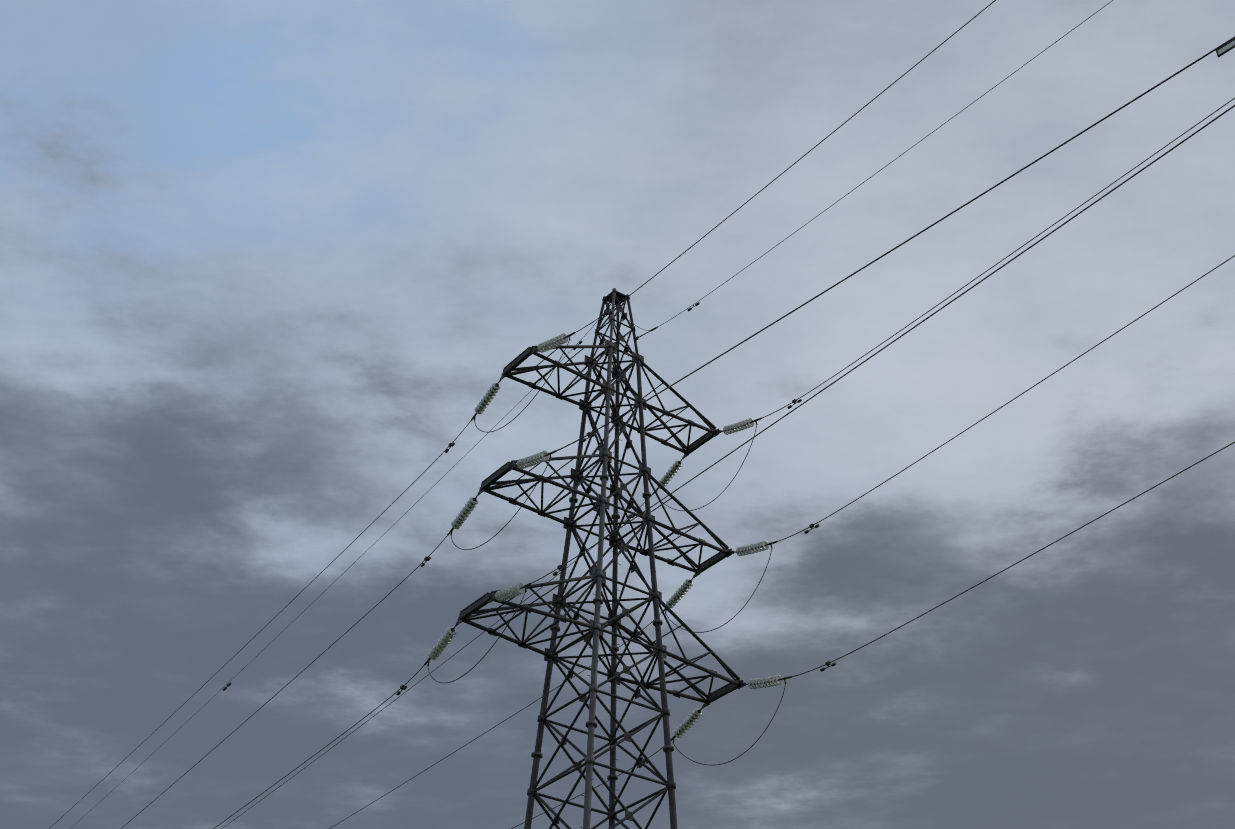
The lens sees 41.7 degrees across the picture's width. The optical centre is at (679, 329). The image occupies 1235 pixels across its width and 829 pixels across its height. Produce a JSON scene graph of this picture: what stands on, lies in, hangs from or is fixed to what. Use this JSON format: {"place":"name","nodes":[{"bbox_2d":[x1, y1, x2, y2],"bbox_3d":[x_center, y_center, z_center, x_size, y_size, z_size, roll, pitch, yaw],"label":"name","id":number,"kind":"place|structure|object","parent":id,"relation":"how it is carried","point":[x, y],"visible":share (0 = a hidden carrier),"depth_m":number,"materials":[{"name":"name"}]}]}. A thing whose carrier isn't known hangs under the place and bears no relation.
{"place":"outdoors","nodes":[
{"label":"outdoors","id":0,"kind":"place"},
{"bbox_2d":[0,0,1234,828],"label":"sky","id":1,"kind":"structure","parent":0,"point":[263,263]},
{"label":"ground","id":2,"kind":"structure","parent":0,"visible":0},
{"bbox_2d":[457,288,743,828],"bbox_3d":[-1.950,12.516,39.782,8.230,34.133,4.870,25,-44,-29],"label":"pylon","id":3,"kind":"object","parent":2,"relation":"on","point":[599,578],"visible":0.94,"depth_m":44.07,"materials":[{"name":"metal"}]},
{"bbox_2d":[424,303,791,742],"bbox_3d":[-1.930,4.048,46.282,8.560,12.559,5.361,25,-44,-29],"label":"insulators","id":4,"kind":"object","parent":3,"relation":"attached to","point":[442,643],"visible":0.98,"depth_m":44.84,"materials":[{"name":"ceramic"}]},
{"bbox_2d":[49,0,1234,828],"bbox_3d":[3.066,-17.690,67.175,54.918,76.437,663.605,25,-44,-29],"label":"power lines","id":5,"kind":"object","parent":3,"relation":"attached to","point":[1225,48],"visible":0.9,"depth_m":40.65,"materials":[{"name":"black metal"}]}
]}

